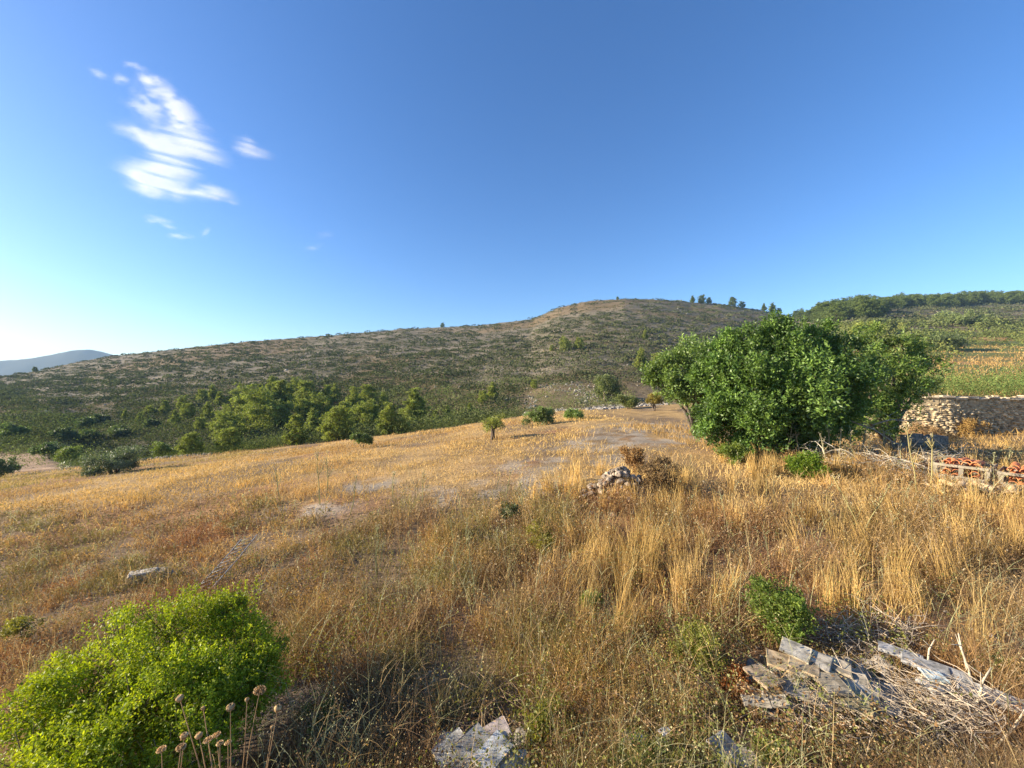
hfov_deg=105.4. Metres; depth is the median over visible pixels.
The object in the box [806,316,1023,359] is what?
terrace shrubs
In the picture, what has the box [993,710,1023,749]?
dead twig
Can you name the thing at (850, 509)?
dry stalk
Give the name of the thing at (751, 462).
tall grass
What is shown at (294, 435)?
pine tree
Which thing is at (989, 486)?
clay tile
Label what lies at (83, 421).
shrub
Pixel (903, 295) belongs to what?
pine tree
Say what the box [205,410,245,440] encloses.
pine tree
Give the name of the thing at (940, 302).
pine tree
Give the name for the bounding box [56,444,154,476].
shrub
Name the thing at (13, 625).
leafy weed
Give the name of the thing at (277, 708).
wild carrot
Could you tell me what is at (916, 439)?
block wall
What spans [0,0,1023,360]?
sky
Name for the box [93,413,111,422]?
shrub
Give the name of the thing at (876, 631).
dead twigs
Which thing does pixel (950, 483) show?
clay tile
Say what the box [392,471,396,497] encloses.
fennel stalk
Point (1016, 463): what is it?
clay tile
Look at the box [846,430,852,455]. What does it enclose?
thistle stalk
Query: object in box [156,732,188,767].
wild carrot
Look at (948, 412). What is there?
retaining wall
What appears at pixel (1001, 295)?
pine tree
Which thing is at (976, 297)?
pine tree
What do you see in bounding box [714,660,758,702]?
rust weed
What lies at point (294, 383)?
pine tree
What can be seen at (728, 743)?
rock
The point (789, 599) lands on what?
bramble bush
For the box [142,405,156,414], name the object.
pine tree
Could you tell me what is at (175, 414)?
pine tree
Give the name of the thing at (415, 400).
pine tree
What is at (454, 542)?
fennel stalk
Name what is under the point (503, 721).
rock
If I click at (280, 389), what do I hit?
pine tree
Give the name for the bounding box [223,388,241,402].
pine tree
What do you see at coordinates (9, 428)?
shrub
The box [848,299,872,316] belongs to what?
pine tree
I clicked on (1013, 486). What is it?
clay tile
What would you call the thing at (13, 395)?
hill scrub
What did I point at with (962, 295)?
pine tree
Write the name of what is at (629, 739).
leafy weed
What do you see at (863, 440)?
thistle stalk
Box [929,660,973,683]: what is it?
cement slab
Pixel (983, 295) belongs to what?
pine tree
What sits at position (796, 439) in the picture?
thistle stalk
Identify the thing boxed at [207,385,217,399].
pine tree
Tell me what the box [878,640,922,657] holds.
cement slab
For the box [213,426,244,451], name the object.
pine tree
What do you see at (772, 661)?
cement slab
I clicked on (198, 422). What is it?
pine tree
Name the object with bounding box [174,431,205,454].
pine tree
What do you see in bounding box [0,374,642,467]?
valley brush
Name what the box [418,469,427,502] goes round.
fennel stalk
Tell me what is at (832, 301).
pine tree
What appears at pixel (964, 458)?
clay tile
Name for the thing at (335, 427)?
pine tree
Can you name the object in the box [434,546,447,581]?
fennel stalk
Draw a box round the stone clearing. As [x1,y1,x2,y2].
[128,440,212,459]
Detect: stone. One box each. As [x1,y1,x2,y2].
[615,471,620,476]
[616,478,624,483]
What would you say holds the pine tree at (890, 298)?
on the ground at (634, 435)
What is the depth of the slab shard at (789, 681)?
3.72 m
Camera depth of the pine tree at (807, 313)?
307.16 m
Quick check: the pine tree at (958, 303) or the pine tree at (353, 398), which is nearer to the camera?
the pine tree at (353, 398)
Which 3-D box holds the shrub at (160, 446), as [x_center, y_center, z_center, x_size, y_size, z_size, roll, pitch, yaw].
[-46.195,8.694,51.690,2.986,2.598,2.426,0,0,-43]
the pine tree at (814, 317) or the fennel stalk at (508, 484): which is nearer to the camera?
the fennel stalk at (508, 484)
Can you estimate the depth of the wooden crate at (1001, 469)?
9.93 m
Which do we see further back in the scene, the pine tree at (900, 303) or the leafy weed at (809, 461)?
the pine tree at (900, 303)
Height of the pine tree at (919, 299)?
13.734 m
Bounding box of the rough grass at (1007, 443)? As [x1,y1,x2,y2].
[623,344,1023,520]
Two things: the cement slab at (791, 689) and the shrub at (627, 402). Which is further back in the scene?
the shrub at (627, 402)
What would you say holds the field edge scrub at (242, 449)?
on the ground at (634, 435)
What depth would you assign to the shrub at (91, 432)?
89.38 m
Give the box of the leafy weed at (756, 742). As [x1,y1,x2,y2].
[747,726,808,767]
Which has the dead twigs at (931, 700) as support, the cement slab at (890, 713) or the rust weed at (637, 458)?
the cement slab at (890, 713)
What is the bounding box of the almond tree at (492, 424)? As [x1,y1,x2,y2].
[480,413,505,439]
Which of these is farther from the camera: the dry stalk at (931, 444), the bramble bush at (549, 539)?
the dry stalk at (931, 444)
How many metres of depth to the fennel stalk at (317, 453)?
12.02 m
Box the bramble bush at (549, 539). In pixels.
[522,518,556,560]
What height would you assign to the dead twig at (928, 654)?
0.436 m
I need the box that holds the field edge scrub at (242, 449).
[0,401,587,469]
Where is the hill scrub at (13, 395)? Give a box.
[0,298,1023,464]
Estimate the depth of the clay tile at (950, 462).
10.87 m
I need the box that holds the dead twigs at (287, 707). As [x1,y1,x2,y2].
[241,666,385,765]
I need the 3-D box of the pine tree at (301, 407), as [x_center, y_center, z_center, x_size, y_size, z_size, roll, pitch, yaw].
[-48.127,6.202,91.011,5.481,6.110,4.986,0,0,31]
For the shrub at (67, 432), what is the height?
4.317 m
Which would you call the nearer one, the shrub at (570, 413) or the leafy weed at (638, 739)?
the leafy weed at (638, 739)
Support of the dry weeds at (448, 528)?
on the ground at (634, 435)
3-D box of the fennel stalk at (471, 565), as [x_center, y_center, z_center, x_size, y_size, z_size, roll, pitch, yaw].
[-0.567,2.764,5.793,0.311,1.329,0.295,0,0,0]
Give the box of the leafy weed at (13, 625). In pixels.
[0,613,46,643]
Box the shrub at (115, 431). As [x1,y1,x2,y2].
[103,423,130,439]
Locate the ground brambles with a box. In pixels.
[201,493,1023,767]
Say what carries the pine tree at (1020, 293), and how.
on the ground at (634, 435)
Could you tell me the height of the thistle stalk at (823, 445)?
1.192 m
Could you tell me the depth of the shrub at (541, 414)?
34.17 m
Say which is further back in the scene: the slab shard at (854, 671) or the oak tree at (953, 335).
the oak tree at (953, 335)
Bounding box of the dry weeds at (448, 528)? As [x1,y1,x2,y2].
[0,440,1023,767]
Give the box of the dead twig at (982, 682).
[967,664,991,711]
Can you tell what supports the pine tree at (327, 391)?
on the ground at (634, 435)
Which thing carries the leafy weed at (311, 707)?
on the ground at (634, 435)
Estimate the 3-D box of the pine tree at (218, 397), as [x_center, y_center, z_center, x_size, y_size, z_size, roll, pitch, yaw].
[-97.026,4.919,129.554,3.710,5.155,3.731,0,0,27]
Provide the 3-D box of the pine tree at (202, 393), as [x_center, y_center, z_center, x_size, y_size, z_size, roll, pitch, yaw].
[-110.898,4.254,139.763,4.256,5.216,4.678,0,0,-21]
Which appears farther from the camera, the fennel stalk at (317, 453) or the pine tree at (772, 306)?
the pine tree at (772, 306)
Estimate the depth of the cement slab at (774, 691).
3.57 m
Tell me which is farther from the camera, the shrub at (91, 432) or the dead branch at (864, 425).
the shrub at (91, 432)
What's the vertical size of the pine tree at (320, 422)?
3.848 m
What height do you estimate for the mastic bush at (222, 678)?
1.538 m
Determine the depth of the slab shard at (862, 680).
3.66 m
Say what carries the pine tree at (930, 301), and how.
on the ground at (634, 435)
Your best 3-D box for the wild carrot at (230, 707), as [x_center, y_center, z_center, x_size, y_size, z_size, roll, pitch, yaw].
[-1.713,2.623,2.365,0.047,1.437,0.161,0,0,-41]
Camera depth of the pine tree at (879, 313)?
244.81 m
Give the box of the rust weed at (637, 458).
[618,444,645,472]
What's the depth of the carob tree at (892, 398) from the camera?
18.12 m
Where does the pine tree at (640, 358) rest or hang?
on the ground at (634, 435)
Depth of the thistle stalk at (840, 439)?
13.31 m
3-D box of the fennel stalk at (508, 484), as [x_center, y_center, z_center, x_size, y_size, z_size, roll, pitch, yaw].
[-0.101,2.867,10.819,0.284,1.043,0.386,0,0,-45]
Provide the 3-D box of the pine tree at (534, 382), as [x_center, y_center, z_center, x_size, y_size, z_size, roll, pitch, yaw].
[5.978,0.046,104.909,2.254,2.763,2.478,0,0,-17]
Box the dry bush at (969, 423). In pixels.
[955,417,991,436]
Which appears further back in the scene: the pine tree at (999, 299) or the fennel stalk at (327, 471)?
the pine tree at (999, 299)
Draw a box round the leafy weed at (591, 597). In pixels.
[579,589,608,615]
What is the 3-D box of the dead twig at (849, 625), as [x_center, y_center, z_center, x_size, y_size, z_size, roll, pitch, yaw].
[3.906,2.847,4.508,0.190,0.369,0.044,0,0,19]
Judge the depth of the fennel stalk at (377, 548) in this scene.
7.35 m
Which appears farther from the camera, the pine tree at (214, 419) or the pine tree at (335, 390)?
the pine tree at (335, 390)
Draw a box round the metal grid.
[198,535,256,588]
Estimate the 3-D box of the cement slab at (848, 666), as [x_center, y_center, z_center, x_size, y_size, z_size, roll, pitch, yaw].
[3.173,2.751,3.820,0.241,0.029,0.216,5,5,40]
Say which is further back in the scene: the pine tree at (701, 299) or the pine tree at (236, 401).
the pine tree at (701, 299)
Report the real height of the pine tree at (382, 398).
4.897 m
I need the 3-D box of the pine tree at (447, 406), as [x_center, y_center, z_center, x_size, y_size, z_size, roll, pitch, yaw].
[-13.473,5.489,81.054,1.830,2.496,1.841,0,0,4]
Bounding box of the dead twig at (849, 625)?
[842,614,858,643]
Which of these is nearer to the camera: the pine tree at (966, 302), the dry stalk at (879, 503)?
the dry stalk at (879, 503)
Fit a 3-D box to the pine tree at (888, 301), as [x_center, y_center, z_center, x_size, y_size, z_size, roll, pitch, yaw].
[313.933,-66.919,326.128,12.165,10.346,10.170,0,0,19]
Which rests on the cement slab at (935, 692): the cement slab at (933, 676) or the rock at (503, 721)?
the cement slab at (933, 676)
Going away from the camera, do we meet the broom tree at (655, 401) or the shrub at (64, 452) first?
the broom tree at (655, 401)
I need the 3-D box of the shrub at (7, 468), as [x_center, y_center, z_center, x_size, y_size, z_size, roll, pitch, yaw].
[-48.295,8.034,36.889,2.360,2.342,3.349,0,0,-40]
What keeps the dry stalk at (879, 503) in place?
on the ground at (634, 435)
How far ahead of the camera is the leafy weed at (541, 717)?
3.40 m
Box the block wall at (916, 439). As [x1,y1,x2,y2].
[892,433,948,453]
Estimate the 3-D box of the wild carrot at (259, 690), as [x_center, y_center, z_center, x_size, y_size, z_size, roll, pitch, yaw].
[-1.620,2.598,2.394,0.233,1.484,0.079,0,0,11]
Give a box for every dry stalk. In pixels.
[831,473,866,539]
[863,480,894,536]
[902,422,916,495]
[922,433,934,488]
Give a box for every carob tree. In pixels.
[638,331,739,434]
[683,307,891,457]
[842,321,956,444]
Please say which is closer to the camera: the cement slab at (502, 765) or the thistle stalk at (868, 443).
the cement slab at (502, 765)
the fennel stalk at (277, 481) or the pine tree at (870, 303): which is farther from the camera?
the pine tree at (870, 303)
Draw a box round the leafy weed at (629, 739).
[622,731,645,746]
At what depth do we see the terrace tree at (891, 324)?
156.31 m
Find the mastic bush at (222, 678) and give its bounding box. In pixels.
[0,575,296,767]
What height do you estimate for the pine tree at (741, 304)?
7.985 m
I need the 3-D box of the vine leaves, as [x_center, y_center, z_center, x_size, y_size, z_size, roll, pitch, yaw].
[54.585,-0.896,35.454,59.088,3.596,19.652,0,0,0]
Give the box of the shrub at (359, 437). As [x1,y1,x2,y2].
[349,432,373,447]
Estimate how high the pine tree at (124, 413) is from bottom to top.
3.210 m
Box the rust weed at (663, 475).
[634,451,682,498]
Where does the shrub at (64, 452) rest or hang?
on the ground at (634, 435)
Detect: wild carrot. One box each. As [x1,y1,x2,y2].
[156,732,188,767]
[175,694,223,767]
[224,702,234,767]
[242,685,266,767]
[266,704,281,767]
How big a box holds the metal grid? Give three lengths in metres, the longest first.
2.223 x 0.342 x 0.121 m
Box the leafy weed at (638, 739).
[615,724,681,767]
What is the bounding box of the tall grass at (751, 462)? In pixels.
[525,442,1023,666]
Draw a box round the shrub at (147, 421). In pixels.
[142,418,162,428]
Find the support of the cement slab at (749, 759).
on the ground at (634, 435)
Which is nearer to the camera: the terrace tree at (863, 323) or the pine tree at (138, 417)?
the pine tree at (138, 417)
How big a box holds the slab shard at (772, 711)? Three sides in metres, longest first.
0.254 x 0.098 x 0.030 m
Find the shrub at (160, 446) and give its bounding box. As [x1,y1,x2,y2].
[150,440,177,456]
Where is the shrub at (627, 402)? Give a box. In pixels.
[616,393,640,408]
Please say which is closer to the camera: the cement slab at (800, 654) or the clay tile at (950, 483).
the cement slab at (800, 654)
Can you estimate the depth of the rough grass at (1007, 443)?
20.87 m
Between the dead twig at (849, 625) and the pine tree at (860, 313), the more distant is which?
the pine tree at (860, 313)
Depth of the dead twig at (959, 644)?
3.73 m
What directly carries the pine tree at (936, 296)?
on the ground at (634, 435)
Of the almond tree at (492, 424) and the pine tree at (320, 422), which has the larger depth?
the pine tree at (320, 422)
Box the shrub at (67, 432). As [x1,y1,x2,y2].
[46,425,81,443]
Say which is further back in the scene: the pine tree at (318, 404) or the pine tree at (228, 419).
the pine tree at (318, 404)
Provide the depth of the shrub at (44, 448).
55.89 m
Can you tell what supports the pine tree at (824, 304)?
on the ground at (634, 435)
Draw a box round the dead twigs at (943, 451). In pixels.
[799,432,1016,477]
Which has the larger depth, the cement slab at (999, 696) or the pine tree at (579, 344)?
the pine tree at (579, 344)
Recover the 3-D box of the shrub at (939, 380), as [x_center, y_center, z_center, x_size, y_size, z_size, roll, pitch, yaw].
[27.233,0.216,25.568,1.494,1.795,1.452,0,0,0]
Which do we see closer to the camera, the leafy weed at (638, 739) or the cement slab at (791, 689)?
the leafy weed at (638, 739)
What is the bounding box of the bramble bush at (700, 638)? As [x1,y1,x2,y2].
[666,613,729,681]
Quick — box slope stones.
[45,300,708,432]
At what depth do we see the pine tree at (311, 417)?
76.64 m
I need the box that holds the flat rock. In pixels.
[125,567,177,585]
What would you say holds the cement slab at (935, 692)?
on the ground at (634, 435)
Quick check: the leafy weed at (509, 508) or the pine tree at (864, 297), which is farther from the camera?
the pine tree at (864, 297)
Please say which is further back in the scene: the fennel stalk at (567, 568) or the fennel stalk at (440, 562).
the fennel stalk at (440, 562)
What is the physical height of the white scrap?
0.017 m
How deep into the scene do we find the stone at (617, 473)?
10.54 m
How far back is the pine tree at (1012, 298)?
378.61 m
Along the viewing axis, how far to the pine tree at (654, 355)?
106.33 m
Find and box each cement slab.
[431,727,463,767]
[439,761,477,767]
[450,722,489,767]
[472,729,512,767]
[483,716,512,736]
[497,749,529,767]
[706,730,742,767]
[736,679,759,695]
[738,747,763,767]
[743,663,785,690]
[761,685,796,715]
[766,648,796,674]
[777,674,816,703]
[779,636,811,663]
[788,655,819,677]
[803,688,846,718]
[810,649,832,672]
[815,672,855,696]
[822,652,851,678]
[836,689,873,717]
[837,673,879,707]
[872,695,902,718]
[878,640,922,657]
[900,651,950,679]
[915,678,955,694]
[918,667,949,684]
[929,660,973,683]
[953,675,1013,706]
[977,685,1023,713]
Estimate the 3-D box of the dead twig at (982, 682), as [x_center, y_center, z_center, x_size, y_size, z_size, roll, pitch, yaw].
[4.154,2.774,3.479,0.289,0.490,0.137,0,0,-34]
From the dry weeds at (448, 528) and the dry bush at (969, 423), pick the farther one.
the dry bush at (969, 423)
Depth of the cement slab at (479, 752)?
3.13 m
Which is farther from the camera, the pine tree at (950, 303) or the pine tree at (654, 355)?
the pine tree at (950, 303)
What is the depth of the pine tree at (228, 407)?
100.30 m
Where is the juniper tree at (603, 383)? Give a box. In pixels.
[593,373,626,400]
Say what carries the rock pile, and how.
on the ground at (634, 435)
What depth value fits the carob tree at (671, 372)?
21.56 m
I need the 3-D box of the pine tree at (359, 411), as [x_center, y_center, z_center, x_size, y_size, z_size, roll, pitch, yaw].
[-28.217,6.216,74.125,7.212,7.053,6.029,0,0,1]
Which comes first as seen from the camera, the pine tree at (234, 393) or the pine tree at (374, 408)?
the pine tree at (374, 408)
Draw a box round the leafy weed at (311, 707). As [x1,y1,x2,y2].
[295,698,342,753]
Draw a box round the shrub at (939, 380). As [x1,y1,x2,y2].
[917,374,944,395]
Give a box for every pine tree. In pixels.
[120,409,129,417]
[135,412,144,421]
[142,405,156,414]
[158,400,170,412]
[168,410,181,423]
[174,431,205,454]
[175,394,191,408]
[178,402,195,417]
[192,416,206,429]
[195,389,209,401]
[199,401,213,419]
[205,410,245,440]
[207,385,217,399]
[209,417,219,432]
[213,391,225,405]
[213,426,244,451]
[216,403,239,421]
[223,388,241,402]
[227,382,262,420]
[237,385,292,431]
[263,375,277,391]
[268,379,295,410]
[270,406,292,427]
[281,414,310,444]
[286,383,294,398]
[290,377,301,393]
[292,380,320,408]
[292,397,316,421]
[303,408,319,434]
[305,391,334,418]
[315,404,356,440]
[316,417,324,429]
[320,384,336,405]
[330,384,341,398]
[334,400,355,421]
[344,386,362,413]
[346,399,379,427]
[357,384,379,403]
[365,404,380,427]
[374,401,403,434]
[378,392,389,409]
[393,417,410,433]
[398,387,430,421]
[443,405,451,413]
[477,390,487,402]
[486,382,498,399]
[530,379,537,388]
[558,335,571,349]
[574,337,584,348]
[632,347,648,369]
[641,329,648,339]
[651,352,660,371]
[697,294,706,302]
[728,297,737,305]
[738,301,745,307]
[761,303,767,310]
[768,302,776,312]
[795,311,804,319]
[802,309,813,321]
[809,311,822,324]
[813,303,822,311]
[815,302,828,311]
[818,307,830,322]
[824,302,849,321]
[826,298,841,307]
[836,302,851,313]
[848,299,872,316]
[851,304,870,317]
[857,294,877,301]
[866,298,889,315]
[866,301,880,317]
[872,303,882,316]
[882,299,895,307]
[884,301,891,311]
[886,296,899,305]
[890,298,902,307]
[893,291,912,306]
[900,298,906,305]
[908,297,921,306]
[912,294,924,306]
[924,297,936,306]
[928,293,942,304]
[933,297,950,306]
[943,296,955,306]
[951,298,960,305]
[954,293,966,301]
[960,290,978,302]
[960,297,970,305]
[968,293,982,303]
[977,292,987,302]
[983,292,998,303]
[988,292,1003,303]
[998,294,1011,303]
[1000,291,1019,303]
[1015,290,1023,302]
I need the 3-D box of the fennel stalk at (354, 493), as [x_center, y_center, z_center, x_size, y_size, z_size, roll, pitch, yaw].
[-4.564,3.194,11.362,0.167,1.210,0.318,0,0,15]
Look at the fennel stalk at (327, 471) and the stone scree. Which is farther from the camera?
the stone scree
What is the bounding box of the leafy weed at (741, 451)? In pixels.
[715,441,756,463]
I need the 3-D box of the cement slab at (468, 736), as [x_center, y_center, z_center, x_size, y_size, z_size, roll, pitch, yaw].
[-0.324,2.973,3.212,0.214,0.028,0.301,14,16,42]
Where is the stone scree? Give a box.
[522,381,667,414]
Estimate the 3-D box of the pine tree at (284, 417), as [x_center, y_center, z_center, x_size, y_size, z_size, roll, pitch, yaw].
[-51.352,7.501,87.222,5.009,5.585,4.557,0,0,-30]
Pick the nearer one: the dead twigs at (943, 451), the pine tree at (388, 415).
the dead twigs at (943, 451)
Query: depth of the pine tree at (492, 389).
94.27 m
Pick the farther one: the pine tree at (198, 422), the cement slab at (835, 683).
the pine tree at (198, 422)
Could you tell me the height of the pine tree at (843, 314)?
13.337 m
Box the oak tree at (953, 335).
[923,332,967,351]
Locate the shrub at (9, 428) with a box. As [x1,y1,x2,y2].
[0,422,32,438]
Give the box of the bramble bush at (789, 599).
[742,573,832,645]
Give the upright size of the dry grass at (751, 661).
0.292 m
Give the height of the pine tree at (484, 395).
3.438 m
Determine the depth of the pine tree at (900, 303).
322.95 m
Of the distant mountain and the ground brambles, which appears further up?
the distant mountain
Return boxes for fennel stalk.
[273,467,281,498]
[314,450,323,504]
[321,450,333,491]
[350,476,356,514]
[369,524,381,574]
[371,539,381,581]
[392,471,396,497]
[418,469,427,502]
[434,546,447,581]
[448,517,459,574]
[463,525,482,599]
[464,517,469,557]
[503,469,512,501]
[514,480,524,519]
[562,551,572,588]
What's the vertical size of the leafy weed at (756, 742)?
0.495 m
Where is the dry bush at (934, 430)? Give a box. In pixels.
[898,422,955,439]
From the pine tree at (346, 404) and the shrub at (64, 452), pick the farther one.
the pine tree at (346, 404)
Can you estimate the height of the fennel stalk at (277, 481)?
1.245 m
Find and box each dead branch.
[851,417,908,449]
[872,410,914,425]
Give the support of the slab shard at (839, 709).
on the cement slab at (822, 710)
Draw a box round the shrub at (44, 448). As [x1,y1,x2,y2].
[27,440,68,458]
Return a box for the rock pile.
[584,475,652,505]
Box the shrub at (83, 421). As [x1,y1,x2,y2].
[73,416,95,427]
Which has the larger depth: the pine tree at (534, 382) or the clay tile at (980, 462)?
the pine tree at (534, 382)
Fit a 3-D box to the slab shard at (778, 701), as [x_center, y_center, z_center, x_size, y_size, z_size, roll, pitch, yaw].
[2.332,2.832,3.481,0.240,0.026,0.125,-16,2,14]
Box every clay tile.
[939,479,962,487]
[941,460,955,463]
[958,457,968,461]
[970,460,982,465]
[971,481,997,491]
[1005,484,1017,493]
[1009,462,1019,468]
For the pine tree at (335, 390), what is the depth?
123.70 m
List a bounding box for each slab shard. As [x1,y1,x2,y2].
[741,694,771,708]
[762,694,789,708]
[764,708,776,717]
[775,672,798,686]
[810,690,842,711]
[852,669,866,676]
[852,673,875,693]
[852,679,884,695]
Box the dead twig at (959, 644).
[951,633,970,675]
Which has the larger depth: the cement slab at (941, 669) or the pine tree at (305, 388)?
the pine tree at (305, 388)
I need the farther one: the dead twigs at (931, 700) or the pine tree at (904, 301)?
the pine tree at (904, 301)
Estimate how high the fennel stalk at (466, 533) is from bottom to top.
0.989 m
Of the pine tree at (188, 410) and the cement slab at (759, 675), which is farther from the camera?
the pine tree at (188, 410)
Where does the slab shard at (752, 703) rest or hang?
on the slab shard
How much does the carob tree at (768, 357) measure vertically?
6.248 m
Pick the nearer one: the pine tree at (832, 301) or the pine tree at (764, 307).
the pine tree at (832, 301)
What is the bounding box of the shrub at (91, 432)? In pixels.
[79,428,104,441]
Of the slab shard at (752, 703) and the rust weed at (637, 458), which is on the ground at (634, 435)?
the rust weed at (637, 458)
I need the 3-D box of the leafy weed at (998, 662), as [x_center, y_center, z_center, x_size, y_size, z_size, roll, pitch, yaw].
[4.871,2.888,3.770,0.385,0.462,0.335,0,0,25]
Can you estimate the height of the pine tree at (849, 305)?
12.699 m
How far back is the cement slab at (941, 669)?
3.86 m
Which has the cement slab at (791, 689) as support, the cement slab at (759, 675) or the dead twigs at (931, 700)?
the cement slab at (759, 675)
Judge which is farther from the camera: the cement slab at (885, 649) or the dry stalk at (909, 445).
the dry stalk at (909, 445)
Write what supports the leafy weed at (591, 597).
on the ground at (634, 435)
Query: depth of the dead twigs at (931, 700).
3.37 m
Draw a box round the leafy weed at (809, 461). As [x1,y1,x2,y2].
[783,449,831,479]
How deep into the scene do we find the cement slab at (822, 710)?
3.45 m
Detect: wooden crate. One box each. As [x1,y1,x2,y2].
[933,458,997,484]
[997,465,1023,492]
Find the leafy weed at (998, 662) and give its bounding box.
[987,651,1023,686]
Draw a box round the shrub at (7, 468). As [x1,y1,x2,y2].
[0,456,21,477]
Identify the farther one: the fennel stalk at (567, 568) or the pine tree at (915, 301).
the pine tree at (915, 301)
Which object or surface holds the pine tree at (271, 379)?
on the ground at (634, 435)
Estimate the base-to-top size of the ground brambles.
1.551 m
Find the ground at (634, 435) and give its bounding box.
[0,299,1023,767]
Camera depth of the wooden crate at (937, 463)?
10.64 m
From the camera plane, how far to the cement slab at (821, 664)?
3.83 m
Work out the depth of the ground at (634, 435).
12.63 m
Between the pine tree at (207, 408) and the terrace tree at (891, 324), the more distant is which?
the terrace tree at (891, 324)
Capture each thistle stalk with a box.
[787,422,793,454]
[794,426,798,451]
[818,432,827,459]
[825,425,832,455]
[836,427,844,458]
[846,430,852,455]
[860,423,868,450]
[865,432,873,453]
[880,427,889,454]
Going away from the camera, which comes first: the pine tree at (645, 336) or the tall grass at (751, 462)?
the tall grass at (751, 462)
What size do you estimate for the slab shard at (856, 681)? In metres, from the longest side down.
0.196 x 0.185 x 0.030 m
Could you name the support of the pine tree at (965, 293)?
on the ground at (634, 435)
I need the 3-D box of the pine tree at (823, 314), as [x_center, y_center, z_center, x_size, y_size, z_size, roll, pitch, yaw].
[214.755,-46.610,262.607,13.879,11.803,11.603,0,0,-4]
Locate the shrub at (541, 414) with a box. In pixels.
[521,405,555,425]
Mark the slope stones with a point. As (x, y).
(418, 374)
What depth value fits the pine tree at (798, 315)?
411.03 m
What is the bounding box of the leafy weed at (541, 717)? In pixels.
[521,690,587,752]
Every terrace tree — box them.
[848,320,886,337]
[867,317,898,330]
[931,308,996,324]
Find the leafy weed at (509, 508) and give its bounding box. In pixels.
[498,500,521,524]
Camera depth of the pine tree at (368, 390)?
99.51 m
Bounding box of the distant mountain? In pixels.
[0,350,113,375]
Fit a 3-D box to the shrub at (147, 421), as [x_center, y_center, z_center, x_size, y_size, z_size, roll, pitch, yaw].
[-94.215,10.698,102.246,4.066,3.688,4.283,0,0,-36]
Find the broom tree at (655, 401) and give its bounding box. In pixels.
[644,392,663,410]
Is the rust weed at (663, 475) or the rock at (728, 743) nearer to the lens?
the rock at (728, 743)
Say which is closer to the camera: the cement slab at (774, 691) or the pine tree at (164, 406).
the cement slab at (774, 691)
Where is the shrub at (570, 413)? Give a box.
[563,407,584,418]
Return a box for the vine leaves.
[888,360,1023,396]
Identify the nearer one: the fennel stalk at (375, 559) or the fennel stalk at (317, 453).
the fennel stalk at (375, 559)
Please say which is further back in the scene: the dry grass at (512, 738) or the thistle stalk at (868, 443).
the thistle stalk at (868, 443)
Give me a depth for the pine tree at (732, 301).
406.01 m
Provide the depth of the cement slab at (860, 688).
3.57 m
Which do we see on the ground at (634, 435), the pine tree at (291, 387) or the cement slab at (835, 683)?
the pine tree at (291, 387)
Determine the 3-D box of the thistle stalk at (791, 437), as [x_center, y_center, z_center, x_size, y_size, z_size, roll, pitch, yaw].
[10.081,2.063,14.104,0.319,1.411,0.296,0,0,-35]
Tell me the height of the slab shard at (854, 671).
0.029 m
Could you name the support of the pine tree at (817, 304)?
on the ground at (634, 435)
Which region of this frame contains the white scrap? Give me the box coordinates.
[658,726,670,735]
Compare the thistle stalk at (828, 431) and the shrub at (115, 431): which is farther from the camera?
the shrub at (115, 431)
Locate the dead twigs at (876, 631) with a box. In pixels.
[803,593,956,666]
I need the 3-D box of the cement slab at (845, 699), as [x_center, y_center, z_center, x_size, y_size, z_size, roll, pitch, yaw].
[2.997,2.782,3.432,0.241,0.032,0.249,0,3,29]
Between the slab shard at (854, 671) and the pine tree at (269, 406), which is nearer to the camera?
the slab shard at (854, 671)
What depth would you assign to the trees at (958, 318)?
196.05 m
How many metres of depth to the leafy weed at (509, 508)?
9.65 m
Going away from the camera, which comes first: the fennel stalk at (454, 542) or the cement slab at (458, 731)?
the cement slab at (458, 731)
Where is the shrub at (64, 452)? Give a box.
[51,445,87,465]
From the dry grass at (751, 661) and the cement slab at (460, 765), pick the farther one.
the dry grass at (751, 661)
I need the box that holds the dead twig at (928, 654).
[910,640,934,677]
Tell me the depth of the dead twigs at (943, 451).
13.11 m
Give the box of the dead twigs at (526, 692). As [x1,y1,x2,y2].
[364,645,808,767]
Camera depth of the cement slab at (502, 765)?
3.12 m
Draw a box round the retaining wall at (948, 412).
[843,395,1023,436]
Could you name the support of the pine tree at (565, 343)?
on the ground at (634, 435)
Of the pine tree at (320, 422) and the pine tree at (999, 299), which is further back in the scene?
the pine tree at (999, 299)
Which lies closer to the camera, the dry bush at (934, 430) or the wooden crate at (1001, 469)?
the wooden crate at (1001, 469)
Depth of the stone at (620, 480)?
10.47 m
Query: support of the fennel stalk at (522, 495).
on the ground at (634, 435)
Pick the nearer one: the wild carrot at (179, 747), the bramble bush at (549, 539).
the wild carrot at (179, 747)
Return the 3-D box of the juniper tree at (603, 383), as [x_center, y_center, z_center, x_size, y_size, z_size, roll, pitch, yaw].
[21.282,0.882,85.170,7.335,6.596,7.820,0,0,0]
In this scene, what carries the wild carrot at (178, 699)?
on the ground at (634, 435)
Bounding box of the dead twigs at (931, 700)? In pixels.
[744,652,1022,767]

